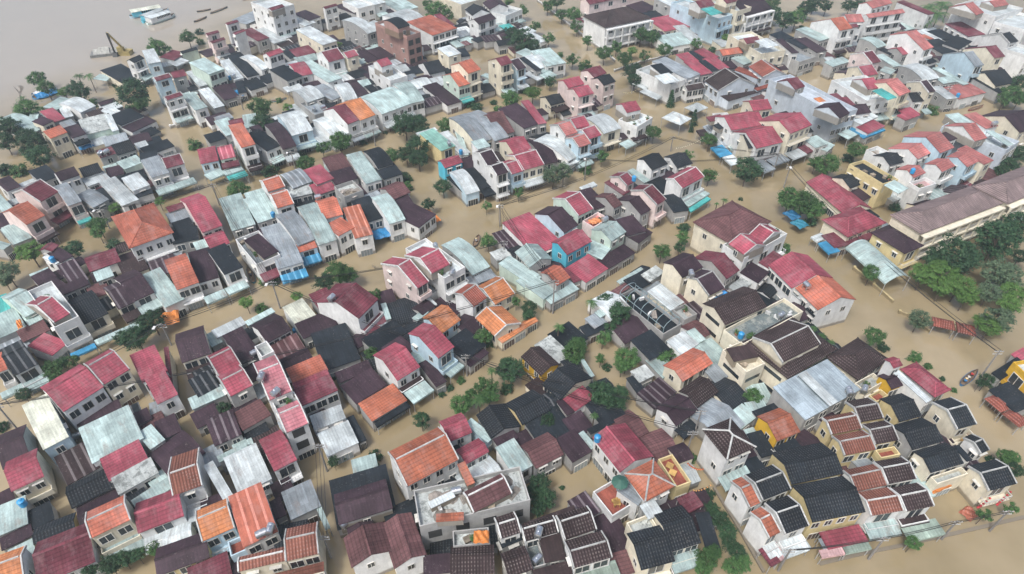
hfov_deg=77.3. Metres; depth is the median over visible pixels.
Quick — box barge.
[90,46,125,57]
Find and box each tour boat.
[129,5,168,18]
[139,8,162,22]
[145,10,174,24]
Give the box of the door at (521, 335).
[515,331,525,342]
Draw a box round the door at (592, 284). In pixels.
[586,280,595,291]
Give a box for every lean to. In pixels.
[7,198,18,205]
[7,538,35,553]
[19,178,34,187]
[28,501,59,530]
[54,269,67,282]
[77,399,121,439]
[86,283,107,298]
[100,296,120,320]
[103,163,116,173]
[117,169,147,184]
[117,257,149,273]
[119,250,134,261]
[120,106,149,116]
[140,127,161,137]
[140,411,163,428]
[147,136,161,144]
[148,469,167,486]
[187,84,198,92]
[198,48,215,62]
[239,398,257,408]
[244,328,259,344]
[253,382,268,404]
[259,73,274,90]
[270,476,292,509]
[277,40,299,49]
[282,44,299,49]
[308,408,324,434]
[347,68,367,79]
[351,453,377,472]
[363,73,369,78]
[364,190,380,198]
[373,288,395,311]
[381,336,412,352]
[384,499,419,530]
[390,59,401,65]
[404,65,423,75]
[412,59,427,65]
[428,284,436,300]
[429,76,442,85]
[435,297,459,316]
[441,476,456,483]
[445,68,451,74]
[453,443,461,452]
[457,26,469,33]
[457,36,472,49]
[461,40,471,51]
[471,36,483,50]
[480,34,499,49]
[508,46,518,58]
[516,429,532,445]
[524,405,569,438]
[525,71,534,85]
[525,377,545,394]
[537,108,548,121]
[547,321,588,354]
[562,410,591,433]
[567,490,600,516]
[584,395,625,425]
[592,105,597,113]
[594,513,626,552]
[610,549,634,573]
[640,287,648,295]
[645,358,668,379]
[647,281,662,289]
[653,498,669,518]
[661,170,674,179]
[667,488,724,535]
[676,293,688,303]
[687,300,702,320]
[694,337,722,366]
[703,363,727,382]
[711,39,726,49]
[742,430,756,458]
[744,456,764,472]
[745,382,770,405]
[750,94,764,99]
[758,292,776,306]
[778,64,788,73]
[805,322,828,339]
[825,52,835,58]
[866,209,879,217]
[876,66,881,78]
[884,193,900,209]
[900,22,914,30]
[910,475,935,498]
[926,58,936,66]
[928,187,946,199]
[963,459,979,470]
[982,168,1000,180]
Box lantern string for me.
[996,491,1011,505]
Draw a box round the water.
[0,0,1023,573]
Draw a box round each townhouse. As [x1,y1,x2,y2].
[0,340,48,394]
[0,352,20,388]
[1,201,59,246]
[3,448,59,506]
[12,179,72,229]
[25,281,96,352]
[53,182,92,228]
[68,290,116,339]
[84,494,143,563]
[103,282,140,324]
[111,202,178,268]
[113,269,162,314]
[127,55,152,86]
[134,490,187,554]
[141,155,176,196]
[152,73,176,106]
[161,153,189,182]
[162,91,193,127]
[164,253,206,310]
[167,447,212,510]
[175,325,212,379]
[189,57,227,92]
[195,497,239,556]
[206,30,220,48]
[207,243,247,286]
[210,37,229,64]
[225,20,240,43]
[228,118,243,124]
[228,123,263,175]
[232,29,251,54]
[235,230,280,284]
[249,129,285,167]
[251,0,298,36]
[253,354,293,433]
[254,341,274,359]
[259,429,303,486]
[263,48,285,72]
[268,189,295,213]
[272,391,299,441]
[275,399,317,461]
[276,110,317,153]
[296,240,321,267]
[316,47,347,75]
[316,282,385,335]
[323,4,340,31]
[323,103,365,146]
[334,97,381,141]
[342,17,377,45]
[342,49,361,71]
[358,87,415,133]
[373,342,423,398]
[375,17,422,63]
[380,256,436,305]
[404,238,468,304]
[407,15,458,55]
[408,323,457,377]
[413,461,529,551]
[419,128,455,163]
[437,45,460,68]
[442,71,473,106]
[449,169,479,206]
[451,58,482,101]
[469,13,497,36]
[471,138,489,159]
[472,149,499,178]
[483,0,507,12]
[485,161,509,201]
[487,55,515,98]
[503,160,525,194]
[506,149,547,190]
[510,57,529,93]
[549,120,577,142]
[557,76,583,104]
[563,115,589,128]
[564,133,593,171]
[567,85,595,116]
[577,125,602,160]
[580,0,643,17]
[580,65,606,87]
[583,6,653,50]
[586,113,621,151]
[591,74,615,110]
[615,101,653,147]
[625,525,674,573]
[630,184,666,228]
[653,0,675,15]
[653,505,700,573]
[663,348,712,393]
[664,166,704,202]
[669,0,732,45]
[690,200,771,253]
[696,417,756,491]
[699,286,766,344]
[703,112,732,150]
[711,111,762,151]
[712,0,751,33]
[721,223,786,275]
[725,31,784,66]
[728,126,782,169]
[735,0,774,35]
[735,134,762,166]
[741,99,771,117]
[742,506,781,558]
[759,112,811,158]
[764,74,857,142]
[764,495,809,558]
[810,16,851,57]
[813,97,824,101]
[827,75,896,122]
[839,14,864,45]
[845,23,858,46]
[846,160,908,209]
[854,487,903,540]
[856,0,891,16]
[858,9,904,42]
[862,146,888,162]
[869,224,923,270]
[871,152,903,175]
[874,78,910,125]
[877,356,902,375]
[885,30,933,65]
[888,142,929,167]
[890,482,934,535]
[892,165,925,203]
[894,0,933,28]
[899,177,936,210]
[902,131,954,168]
[906,79,935,118]
[922,158,954,189]
[924,397,976,444]
[938,51,983,82]
[940,113,1018,170]
[942,132,957,144]
[944,151,978,186]
[947,0,1022,34]
[956,459,1017,506]
[957,145,993,183]
[962,45,1004,70]
[964,112,997,132]
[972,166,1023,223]
[977,31,1018,52]
[982,110,1023,158]
[989,12,1023,44]
[999,44,1023,77]
[1000,360,1023,392]
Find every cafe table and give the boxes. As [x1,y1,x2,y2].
[611,497,620,507]
[665,462,673,468]
[668,469,676,478]
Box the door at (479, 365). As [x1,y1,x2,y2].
[474,359,484,371]
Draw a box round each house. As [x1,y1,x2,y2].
[0,176,20,199]
[0,288,50,327]
[0,424,39,469]
[0,545,34,573]
[22,394,76,465]
[28,165,58,186]
[31,512,78,544]
[32,116,54,131]
[32,523,105,573]
[39,242,58,255]
[40,107,65,124]
[40,364,111,431]
[42,125,76,159]
[42,254,59,271]
[47,247,73,263]
[53,166,86,193]
[54,442,100,485]
[57,258,90,285]
[58,97,95,120]
[64,124,93,154]
[65,469,114,511]
[77,189,114,218]
[78,163,102,178]
[78,405,149,469]
[81,171,109,188]
[83,348,143,406]
[84,248,121,276]
[93,266,115,284]
[97,98,115,106]
[97,146,118,165]
[99,176,140,212]
[100,439,148,482]
[110,139,138,160]
[111,457,159,496]
[112,108,143,132]
[121,172,150,193]
[129,345,169,400]
[131,189,157,206]
[139,150,160,178]
[142,48,164,76]
[142,267,189,317]
[144,369,187,419]
[154,533,212,573]
[165,208,194,229]
[166,202,184,212]
[171,69,189,92]
[171,217,198,234]
[172,226,201,254]
[179,193,223,238]
[180,47,199,65]
[183,92,209,127]
[186,70,207,88]
[188,247,222,296]
[197,146,222,179]
[203,230,232,252]
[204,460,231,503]
[206,345,242,382]
[211,316,246,347]
[214,117,234,145]
[216,364,257,407]
[217,144,235,169]
[218,193,256,240]
[220,59,243,82]
[223,443,273,498]
[227,54,259,79]
[228,482,280,554]
[228,537,247,562]
[237,547,290,573]
[239,54,268,75]
[242,113,257,132]
[243,193,277,228]
[244,188,265,197]
[245,28,271,54]
[249,124,263,131]
[251,313,291,345]
[259,175,285,201]
[261,223,308,285]
[264,121,299,166]
[269,65,302,96]
[275,210,317,249]
[275,561,326,573]
[279,349,311,384]
[280,168,311,189]
[282,298,315,335]
[283,521,327,573]
[286,354,327,395]
[287,184,312,211]
[288,61,313,83]
[292,85,324,107]
[292,369,328,388]
[294,374,341,424]
[296,10,322,31]
[296,26,337,52]
[297,17,316,28]
[297,202,339,262]
[300,100,327,122]
[303,164,333,185]
[305,60,341,86]
[309,181,335,200]
[310,404,345,440]
[312,116,350,151]
[312,127,331,152]
[315,83,340,103]
[315,196,342,222]
[317,420,360,466]
[322,153,351,171]
[329,166,358,185]
[329,217,355,255]
[334,82,356,102]
[334,180,363,211]
[337,4,355,16]
[342,0,376,21]
[343,204,375,256]
[343,522,393,573]
[346,151,382,192]
[350,82,368,97]
[351,196,383,229]
[357,49,378,63]
[363,147,393,169]
[366,0,387,20]
[368,57,407,88]
[371,193,406,242]
[375,163,402,186]
[380,181,410,199]
[382,9,422,21]
[383,512,426,573]
[384,0,411,11]
[387,426,458,500]
[392,0,418,12]
[392,81,425,116]
[400,201,436,241]
[418,59,444,77]
[422,82,461,114]
[423,305,460,339]
[423,553,449,573]
[434,13,454,25]
[438,155,462,180]
[439,0,485,19]
[439,413,471,445]
[440,130,470,157]
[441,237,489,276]
[449,113,491,154]
[450,544,494,573]
[453,527,489,547]
[454,283,487,316]
[455,131,468,157]
[455,438,488,467]
[457,48,469,60]
[465,3,490,24]
[466,110,508,151]
[468,418,491,452]
[475,305,520,348]
[476,403,520,449]
[478,276,514,310]
[484,111,514,137]
[491,5,521,26]
[494,38,514,54]
[494,511,521,552]
[495,438,532,483]
[498,103,537,138]
[499,136,530,160]
[500,546,532,573]
[502,212,557,257]
[506,389,550,431]
[515,243,551,272]
[516,48,530,57]
[518,26,535,33]
[520,57,541,85]
[520,432,563,476]
[520,515,558,547]
[521,100,546,133]
[521,346,559,381]
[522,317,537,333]
[523,54,545,79]
[523,505,574,523]
[525,542,545,573]
[528,139,557,173]
[531,47,565,79]
[532,561,572,573]
[533,134,575,173]
[535,206,578,237]
[539,532,565,565]
[540,93,564,118]
[541,265,570,291]
[542,363,591,399]
[551,229,591,267]
[552,191,593,229]
[555,505,596,548]
[563,385,591,413]
[563,530,612,573]
[579,187,604,214]
[582,212,608,237]
[591,221,625,250]
[591,423,653,481]
[592,481,630,522]
[595,193,621,218]
[604,179,630,198]
[609,172,635,194]
[616,483,641,520]
[618,195,650,228]
[619,283,681,344]
[624,458,675,517]
[624,515,656,537]
[626,1,652,12]
[634,63,685,104]
[636,153,667,179]
[647,283,683,314]
[649,15,689,33]
[652,57,699,84]
[653,32,693,55]
[653,393,697,437]
[657,454,690,499]
[660,252,702,295]
[664,152,692,172]
[666,331,698,359]
[671,304,696,325]
[673,25,702,49]
[675,52,698,64]
[678,376,718,407]
[680,82,704,103]
[684,60,712,81]
[684,268,724,307]
[688,50,703,60]
[694,48,718,57]
[696,250,739,288]
[699,60,718,74]
[702,68,755,107]
[703,57,729,71]
[715,47,742,60]
[718,86,760,111]
[718,342,764,390]
[719,298,802,348]
[724,476,760,526]
[727,277,751,291]
[735,67,758,83]
[739,262,768,289]
[742,315,837,393]
[744,464,791,508]
[748,59,786,85]
[754,84,767,93]
[754,408,799,448]
[758,250,782,270]
[765,251,832,300]
[767,359,860,431]
[767,442,843,495]
[769,31,793,41]
[775,39,798,67]
[782,50,815,76]
[787,38,807,51]
[789,293,800,303]
[789,476,865,539]
[793,26,828,48]
[793,275,855,328]
[796,37,827,65]
[804,135,828,160]
[804,174,870,216]
[815,411,862,446]
[820,57,848,79]
[820,206,886,240]
[826,337,886,382]
[828,430,876,466]
[830,93,848,102]
[831,174,859,190]
[841,397,883,430]
[842,463,887,491]
[843,97,854,104]
[845,64,878,78]
[847,50,880,69]
[851,104,870,117]
[851,113,878,128]
[852,120,884,145]
[854,373,881,398]
[855,36,886,53]
[861,420,898,458]
[868,389,887,403]
[869,446,899,461]
[872,456,916,487]
[876,48,891,57]
[876,373,902,395]
[877,54,900,70]
[879,393,921,424]
[888,46,907,64]
[893,370,931,412]
[893,417,943,460]
[895,63,939,85]
[900,361,951,417]
[903,92,923,111]
[909,442,963,481]
[917,28,941,39]
[926,467,967,497]
[927,29,953,41]
[927,38,956,55]
[929,85,956,111]
[932,67,968,85]
[935,76,956,86]
[942,35,971,51]
[943,21,985,45]
[943,82,986,110]
[952,429,973,444]
[953,444,972,467]
[960,433,989,460]
[975,69,1013,90]
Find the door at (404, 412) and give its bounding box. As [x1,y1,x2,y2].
[392,411,405,420]
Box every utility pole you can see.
[0,404,16,427]
[92,209,110,228]
[152,323,171,345]
[210,183,219,205]
[264,281,280,308]
[286,151,295,168]
[313,443,327,471]
[319,535,331,558]
[461,354,468,376]
[496,204,502,226]
[500,241,507,249]
[550,280,558,313]
[583,157,589,180]
[687,430,697,446]
[692,410,705,438]
[777,548,796,571]
[783,166,792,187]
[867,537,890,559]
[940,520,962,539]
[978,350,1003,379]
[988,510,1013,531]
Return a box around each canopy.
[0,383,33,406]
[70,343,99,364]
[71,138,95,156]
[93,74,109,86]
[94,321,139,352]
[155,177,199,202]
[167,57,190,68]
[203,289,230,312]
[204,169,227,185]
[221,160,243,178]
[223,165,245,182]
[224,280,251,303]
[226,170,249,182]
[283,83,302,98]
[316,506,332,537]
[363,43,377,49]
[373,402,410,433]
[404,380,433,409]
[416,127,437,146]
[442,361,463,382]
[480,187,495,197]
[499,23,513,30]
[513,18,525,23]
[526,71,543,81]
[540,71,556,80]
[548,104,569,119]
[564,159,579,171]
[579,182,596,189]
[616,267,642,285]
[618,139,635,153]
[631,82,647,95]
[631,134,646,148]
[638,499,662,522]
[639,88,661,106]
[673,419,697,440]
[676,491,702,512]
[685,191,709,207]
[689,197,710,217]
[695,129,707,142]
[695,512,720,548]
[709,145,731,162]
[721,155,739,173]
[744,427,755,433]
[756,548,779,573]
[758,160,775,179]
[766,154,789,173]
[773,542,783,567]
[781,541,810,557]
[784,148,807,165]
[798,144,812,153]
[808,233,823,250]
[814,524,867,549]
[815,538,826,556]
[815,547,844,564]
[816,241,839,261]
[834,129,857,147]
[841,239,910,295]
[841,542,871,559]
[845,127,862,141]
[858,128,885,141]
[894,518,945,549]
[898,107,919,113]
[922,34,933,39]
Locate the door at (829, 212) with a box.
[826,207,833,216]
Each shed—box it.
[0,113,41,144]
[0,194,11,212]
[0,213,8,238]
[0,224,36,256]
[0,241,15,260]
[0,293,10,312]
[0,308,25,343]
[0,488,18,504]
[0,495,34,537]
[0,523,32,552]
[16,320,52,342]
[21,314,42,325]
[28,333,70,362]
[29,112,40,119]
[29,267,47,275]
[30,268,56,285]
[42,275,65,293]
[43,97,69,114]
[58,276,89,300]
[59,107,74,121]
[59,119,75,127]
[78,113,112,139]
[88,205,112,222]
[95,187,117,213]
[99,102,123,109]
[100,64,135,87]
[101,106,119,114]
[104,113,119,134]
[105,165,124,177]
[116,155,143,173]
[120,115,159,135]
[131,477,170,505]
[133,407,151,427]
[134,140,147,154]
[139,139,176,156]
[141,424,165,451]
[149,401,164,416]
[153,413,181,441]
[160,50,185,69]
[187,504,206,532]
[187,551,231,573]
[188,370,219,397]
[188,384,228,411]
[190,402,219,436]
[193,239,207,249]
[198,87,225,113]
[204,130,226,146]
[205,409,243,452]
[207,332,223,352]
[212,83,240,108]
[213,113,233,120]
[217,442,246,474]
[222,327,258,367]
[225,72,232,83]
[232,11,254,28]
[234,399,274,436]
[235,80,248,101]
[242,422,269,439]
[243,77,268,97]
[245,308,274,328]
[255,27,285,49]
[269,497,289,524]
[271,333,303,359]
[281,479,320,523]
[282,49,295,61]
[288,104,309,123]
[289,45,315,56]
[294,53,317,61]
[295,198,315,210]
[295,313,337,349]
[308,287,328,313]
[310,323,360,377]
[329,35,343,47]
[329,464,395,537]
[334,360,372,392]
[340,367,386,414]
[346,415,367,450]
[358,79,370,87]
[358,383,407,431]
[361,319,407,351]
[364,84,378,93]
[366,46,394,59]
[381,303,390,321]
[395,194,412,207]
[412,312,428,321]
[418,360,446,395]
[446,176,462,200]
[449,39,464,48]
[449,328,486,371]
[463,348,488,375]
[464,167,490,198]
[466,268,495,283]
[481,73,512,86]
[490,248,511,271]
[492,229,517,249]
[492,430,518,452]
[496,533,522,558]
[498,256,538,287]
[498,323,526,350]
[516,275,541,297]
[524,277,555,310]
[525,31,546,48]
[534,335,564,366]
[546,280,578,312]
[556,398,574,416]
[556,429,591,473]
[563,268,581,290]
[566,254,607,292]
[575,17,583,30]
[578,431,592,459]
[579,324,605,344]
[580,359,594,382]
[581,560,619,573]
[585,313,606,328]
[586,239,610,259]
[587,417,614,437]
[594,309,605,318]
[596,244,635,277]
[610,283,630,294]
[613,215,645,245]
[623,272,651,290]
[626,376,643,401]
[627,227,652,253]
[628,168,649,184]
[629,329,669,365]
[630,364,654,387]
[635,377,676,417]
[641,265,662,283]
[643,10,662,17]
[647,176,665,193]
[663,194,688,223]
[686,328,705,342]
[731,54,751,67]
[733,403,754,429]
[744,399,765,410]
[746,430,773,465]
[751,403,777,426]
[771,438,800,451]
[805,307,814,323]
[818,231,871,257]
[819,140,834,158]
[850,188,870,203]
[877,66,895,79]
[892,110,919,131]
[971,77,1002,103]
[982,381,1023,422]
[987,357,1021,388]
[1005,348,1023,363]
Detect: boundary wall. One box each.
[169,119,195,128]
[537,0,615,61]
[614,55,668,71]
[712,487,764,572]
[819,515,1023,565]
[852,265,893,302]
[897,309,930,332]
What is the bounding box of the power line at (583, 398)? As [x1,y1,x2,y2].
[465,356,696,431]
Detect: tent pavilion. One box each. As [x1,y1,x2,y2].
[660,111,691,134]
[683,102,707,116]
[927,316,955,337]
[951,322,975,344]
[979,395,1008,419]
[996,410,1023,434]
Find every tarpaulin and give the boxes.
[16,319,22,329]
[79,144,94,149]
[161,310,179,326]
[372,227,390,239]
[473,530,488,543]
[588,217,601,223]
[782,210,801,220]
[790,219,808,228]
[932,485,951,493]
[959,506,977,521]
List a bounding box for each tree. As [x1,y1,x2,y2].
[0,116,23,141]
[0,131,16,154]
[0,257,20,286]
[0,273,12,291]
[11,94,44,115]
[12,130,52,156]
[13,239,45,266]
[14,85,24,96]
[14,128,33,144]
[14,386,32,401]
[19,144,56,167]
[26,71,46,86]
[34,79,58,100]
[40,359,65,377]
[47,369,62,381]
[55,355,67,370]
[56,86,70,96]
[60,239,85,257]
[64,79,91,98]
[65,354,79,367]
[73,73,84,88]
[79,564,97,573]
[84,73,96,92]
[85,216,107,237]
[89,98,97,107]
[89,223,106,243]
[98,553,120,573]
[105,237,120,249]
[108,202,120,213]
[111,77,150,108]
[111,329,126,344]
[112,549,132,569]
[117,321,155,350]
[126,548,145,563]
[129,96,150,110]
[133,307,167,334]
[140,540,160,555]
[147,37,171,55]
[154,195,164,210]
[179,29,197,47]
[216,401,231,413]
[226,178,250,195]
[237,296,252,312]
[245,97,272,114]
[249,111,272,129]
[282,103,292,110]
[290,291,302,300]
[294,155,315,169]
[310,272,333,290]
[315,142,330,154]
[323,258,353,282]
[326,131,351,152]
[327,454,339,468]
[339,267,358,282]
[363,346,376,357]
[368,288,380,298]
[389,111,418,140]
[396,147,415,166]
[405,132,429,157]
[407,148,428,171]
[410,114,430,131]
[411,412,429,430]
[415,124,428,132]
[421,197,436,209]
[422,0,432,6]
[424,0,449,15]
[432,177,452,195]
[436,117,449,131]
[441,9,454,19]
[449,393,471,414]
[461,388,477,404]
[470,394,486,411]
[473,326,492,342]
[473,376,501,398]
[480,201,492,212]
[480,231,496,252]
[482,386,499,404]
[487,367,495,383]
[495,358,526,383]
[500,89,521,105]
[500,356,513,374]
[502,26,517,38]
[505,0,513,4]
[507,28,533,50]
[511,297,521,305]
[514,187,523,202]
[519,3,528,15]
[520,300,537,314]
[522,310,534,319]
[523,85,542,103]
[525,38,540,50]
[526,485,538,500]
[528,21,540,29]
[528,470,551,493]
[530,497,547,517]
[534,487,556,508]
[540,412,554,426]
[542,0,553,15]
[542,31,555,47]
[542,164,564,187]
[544,76,556,86]
[548,0,565,11]
[552,323,564,335]
[554,9,566,23]
[558,161,572,182]
[562,340,587,363]
[565,6,582,20]
[566,53,580,66]
[567,336,587,356]
[570,19,583,36]
[582,34,591,49]
[586,299,597,315]
[587,378,618,407]
[589,412,598,425]
[594,45,613,64]
[594,353,604,367]
[595,150,609,163]
[596,331,611,345]
[597,292,613,300]
[599,391,614,409]
[603,323,615,334]
[609,299,631,323]
[611,40,621,56]
[611,319,624,328]
[612,383,630,403]
[612,398,626,410]
[613,345,641,373]
[613,359,628,376]
[616,52,632,70]
[621,62,642,85]
[627,46,638,55]
[627,73,641,90]
[633,26,649,46]
[639,49,651,62]
[645,125,661,143]
[646,29,661,47]
[653,243,671,263]
[656,43,672,54]
[657,350,670,361]
[665,90,674,107]
[668,348,677,360]
[673,240,685,253]
[675,230,690,242]
[683,149,693,158]
[688,109,697,126]
[688,122,693,132]
[691,37,701,48]
[692,546,718,568]
[694,560,713,573]
[700,132,717,151]
[702,168,718,186]
[702,499,720,515]
[709,543,721,559]
[710,510,731,529]
[717,522,738,540]
[720,534,737,552]
[721,34,727,39]
[721,554,743,573]
[729,542,747,559]
[731,156,765,186]
[737,554,754,572]
[741,387,766,402]
[765,0,780,6]
[770,5,781,21]
[773,11,794,30]
[776,185,803,215]
[785,189,820,215]
[789,7,807,30]
[797,0,817,19]
[803,201,826,223]
[806,156,818,172]
[809,0,821,13]
[813,153,843,174]
[817,0,833,15]
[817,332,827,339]
[841,0,858,13]
[846,141,867,162]
[861,263,880,285]
[862,324,886,345]
[903,534,923,551]
[908,262,941,290]
[908,308,934,331]
[921,3,939,17]
[921,249,954,265]
[925,258,961,291]
[928,230,981,275]
[928,276,955,301]
[932,1,952,11]
[932,11,948,26]
[938,4,953,21]
[939,274,983,301]
[954,290,979,310]
[959,247,985,269]
[971,314,983,328]
[972,218,1023,261]
[973,313,1006,340]
[974,379,984,391]
[974,508,993,523]
[977,257,1015,284]
[977,280,1003,306]
[978,372,996,390]
[979,305,1016,335]
[991,262,1023,286]
[993,165,1009,175]
[993,217,1018,236]
[995,294,1023,313]
[995,448,1013,463]
[997,84,1023,107]
[997,91,1013,109]
[997,281,1023,307]
[1000,156,1021,171]
[1002,211,1023,234]
[1003,501,1019,513]
[1005,451,1021,463]
[1007,461,1023,477]
[1009,249,1023,264]
[1010,74,1023,89]
[1011,92,1023,109]
[1012,145,1023,161]
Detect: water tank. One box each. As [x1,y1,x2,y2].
[16,498,27,507]
[48,256,55,262]
[72,431,80,441]
[97,150,103,155]
[102,148,109,154]
[249,349,256,357]
[254,527,266,540]
[256,371,265,382]
[265,522,274,535]
[269,386,280,398]
[314,194,320,200]
[327,293,335,301]
[448,268,455,277]
[450,486,461,495]
[531,552,542,565]
[534,525,543,539]
[594,433,600,442]
[601,215,608,222]
[688,269,694,278]
[737,331,744,338]
[776,311,785,320]
[802,281,811,290]
[845,386,854,397]
[860,384,868,395]
[990,121,998,126]
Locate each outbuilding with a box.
[0,336,34,355]
[75,257,90,275]
[76,488,119,524]
[84,108,103,117]
[89,273,97,283]
[90,136,105,152]
[102,132,128,147]
[112,241,130,255]
[126,487,145,508]
[128,132,152,151]
[129,402,141,412]
[147,180,155,192]
[148,253,174,281]
[148,430,205,475]
[161,61,174,73]
[162,521,197,545]
[168,251,182,255]
[192,365,218,383]
[200,493,222,508]
[203,444,224,478]
[205,112,225,131]
[220,52,243,59]
[220,404,239,413]
[228,83,236,90]
[231,560,240,573]
[232,437,253,447]
[234,41,258,55]
[244,360,259,384]
[250,22,256,28]
[252,425,278,463]
[274,519,308,548]
[286,35,298,43]
[302,80,320,86]
[321,18,326,31]
[323,102,336,107]
[339,13,350,27]
[339,44,357,51]
[340,74,350,82]
[342,40,353,46]
[344,78,361,83]
[346,520,372,533]
[352,334,365,354]
[355,45,370,50]
[358,63,373,72]
[359,58,366,65]
[360,349,381,373]
[387,298,417,326]
[393,64,409,73]
[403,321,423,342]
[407,74,416,79]
[409,77,430,89]
[410,352,423,375]
[411,300,434,314]
[414,75,432,78]
[422,94,430,98]
[423,44,431,56]
[424,96,442,116]
[430,539,451,554]
[454,23,469,27]
[455,455,500,479]
[456,18,467,23]
[457,30,469,38]
[457,314,481,334]
[458,156,473,169]
[481,83,494,99]
[481,525,497,555]
[494,151,504,161]
[495,33,507,39]
[496,23,504,33]
[507,245,521,258]
[511,21,521,26]
[529,132,549,138]
[538,260,564,279]
[543,392,559,408]
[557,109,571,120]
[560,355,582,368]
[586,377,614,392]
[587,291,625,322]
[592,98,602,112]
[604,314,647,348]
[611,409,648,437]
[618,133,627,147]
[630,265,649,273]
[638,36,649,45]
[639,428,675,461]
[649,31,664,46]
[667,442,693,464]
[680,320,710,338]
[680,462,700,490]
[690,398,744,441]
[711,377,747,409]
[722,61,736,69]
[757,283,776,298]
[792,302,808,323]
[795,429,819,445]
[813,412,835,433]
[819,57,833,66]
[826,339,840,352]
[832,69,847,79]
[841,46,856,58]
[848,458,872,468]
[897,23,905,31]
[905,199,929,208]
[932,56,941,63]
[939,433,954,445]
[942,184,968,193]
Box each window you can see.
[0,370,13,382]
[16,486,31,495]
[20,367,39,381]
[31,479,47,489]
[32,220,46,233]
[45,195,58,207]
[52,208,63,216]
[53,139,61,146]
[55,444,66,453]
[62,136,69,143]
[64,326,82,340]
[67,292,77,298]
[68,408,81,419]
[71,204,85,215]
[73,178,81,185]
[79,286,88,293]
[81,400,94,411]
[90,317,107,330]
[94,392,106,403]
[97,210,104,216]
[97,533,115,545]
[102,279,112,284]
[106,379,117,390]
[107,157,113,163]
[113,390,124,399]
[117,524,134,535]
[119,372,131,382]
[120,304,135,313]
[124,487,137,496]
[125,383,136,392]
[128,203,136,209]
[136,60,144,68]
[136,249,143,256]
[138,295,152,305]
[144,476,155,488]
[146,245,153,252]
[153,66,160,71]
[153,521,174,533]
[154,178,161,185]
[156,241,163,248]
[161,80,169,86]
[163,176,170,182]
[166,238,172,244]
[166,401,175,409]
[171,167,183,176]
[172,111,180,118]
[176,244,186,251]
[179,289,190,297]
[179,565,191,573]
[180,108,188,115]
[184,360,198,368]
[184,490,196,499]
[190,285,201,294]
[198,357,208,363]
[199,111,206,117]
[200,283,208,290]
[207,537,220,547]
[210,74,217,80]
[211,280,218,287]
[218,71,225,78]
[219,443,228,451]
[222,530,236,540]
[229,270,242,282]
[231,25,237,30]
[232,437,240,443]
[235,230,242,236]
[238,390,248,400]
[244,146,255,155]
[246,226,253,233]
[246,570,259,573]
[248,158,257,164]
[248,543,262,553]
[261,40,267,46]
[262,482,270,491]
[265,263,276,271]
[265,536,278,546]
[269,338,279,345]
[269,564,282,572]
[270,57,276,62]
[276,395,286,404]
[277,54,283,60]
[278,463,296,478]
[280,268,291,274]
[280,331,290,338]
[281,207,291,212]
[289,559,305,568]
[292,264,303,270]
[292,426,305,438]
[293,198,301,205]
[296,78,302,84]
[296,438,309,449]
[299,133,308,142]
[303,195,312,200]
[303,249,314,256]
[304,403,315,414]
[305,556,320,564]
[316,398,327,408]
[325,244,331,250]
[327,393,338,403]
[333,62,340,69]
[340,236,346,243]
[361,238,367,244]
[365,308,373,322]
[367,561,375,568]
[368,185,373,191]
[375,182,381,189]
[375,220,382,227]
[393,222,402,230]
[400,378,406,386]
[407,563,415,570]
[410,482,418,490]
[411,371,417,379]
[414,514,418,522]
[417,103,423,109]
[418,283,427,296]
[423,475,430,483]
[425,221,429,229]
[428,529,441,538]
[435,468,443,477]
[441,351,451,366]
[445,148,452,157]
[446,279,454,289]
[448,462,455,470]
[453,323,457,331]
[456,273,464,284]
[456,522,469,529]
[457,437,463,444]
[459,89,464,94]
[467,460,475,467]
[471,72,477,80]
[472,84,477,92]
[476,302,483,313]
[478,454,486,462]
[483,516,495,524]
[489,20,493,26]
[496,541,502,552]
[498,173,506,183]
[498,186,506,193]
[503,64,509,72]
[504,535,516,542]
[508,542,519,549]
[510,509,522,516]
[514,174,520,181]
[518,69,523,76]
[522,469,528,477]
[523,172,527,178]
[527,539,538,547]
[530,170,534,176]
[537,168,542,174]
[539,464,547,472]
[552,457,560,465]
[558,65,563,70]
[565,556,571,566]
[574,564,589,573]
[578,215,584,223]
[580,145,587,154]
[582,95,588,103]
[590,137,597,145]
[592,559,608,568]
[594,444,599,454]
[603,455,608,465]
[608,132,614,140]
[612,466,617,475]
[614,208,619,215]
[647,564,664,573]
[656,204,662,213]
[659,490,669,499]
[661,416,667,424]
[668,373,673,381]
[673,549,683,554]
[682,186,689,196]
[682,375,693,387]
[684,544,697,551]
[693,180,700,190]
[697,366,708,376]
[710,461,715,470]
[722,468,731,475]
[727,456,738,464]
[731,491,737,501]
[733,462,743,470]
[739,451,750,459]
[746,505,755,513]
[756,148,765,157]
[758,250,767,261]
[760,497,772,506]
[761,111,769,116]
[764,534,776,545]
[767,269,774,280]
[769,145,777,153]
[774,242,781,251]
[774,276,782,288]
[774,492,785,499]
[775,438,785,445]
[781,284,790,296]
[787,530,797,538]
[800,298,806,306]
[804,417,813,426]
[807,314,812,323]
[809,522,820,528]
[817,409,827,419]
[820,428,825,437]
[822,519,833,526]
[831,402,840,411]
[835,517,845,523]
[840,30,847,37]
[841,455,854,462]
[848,514,858,520]
[856,452,869,459]
[863,182,868,189]
[870,17,876,23]
[871,187,877,194]
[871,513,891,522]
[874,443,889,450]
[876,240,882,247]
[882,15,888,21]
[884,414,890,421]
[884,483,897,487]
[888,388,898,395]
[891,250,897,257]
[894,14,900,19]
[894,441,900,447]
[896,480,911,486]
[898,94,905,103]
[903,250,914,261]
[904,508,924,518]
[911,458,919,469]
[925,470,941,479]
[929,394,942,404]
[932,414,939,422]
[938,171,945,178]
[940,151,947,157]
[944,168,951,176]
[944,466,957,471]
[953,428,966,436]
[964,164,973,174]
[967,448,977,458]
[970,479,980,490]
[972,66,980,73]
[974,452,987,459]
[986,487,1005,496]
[1007,372,1023,388]
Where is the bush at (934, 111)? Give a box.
[928,105,939,115]

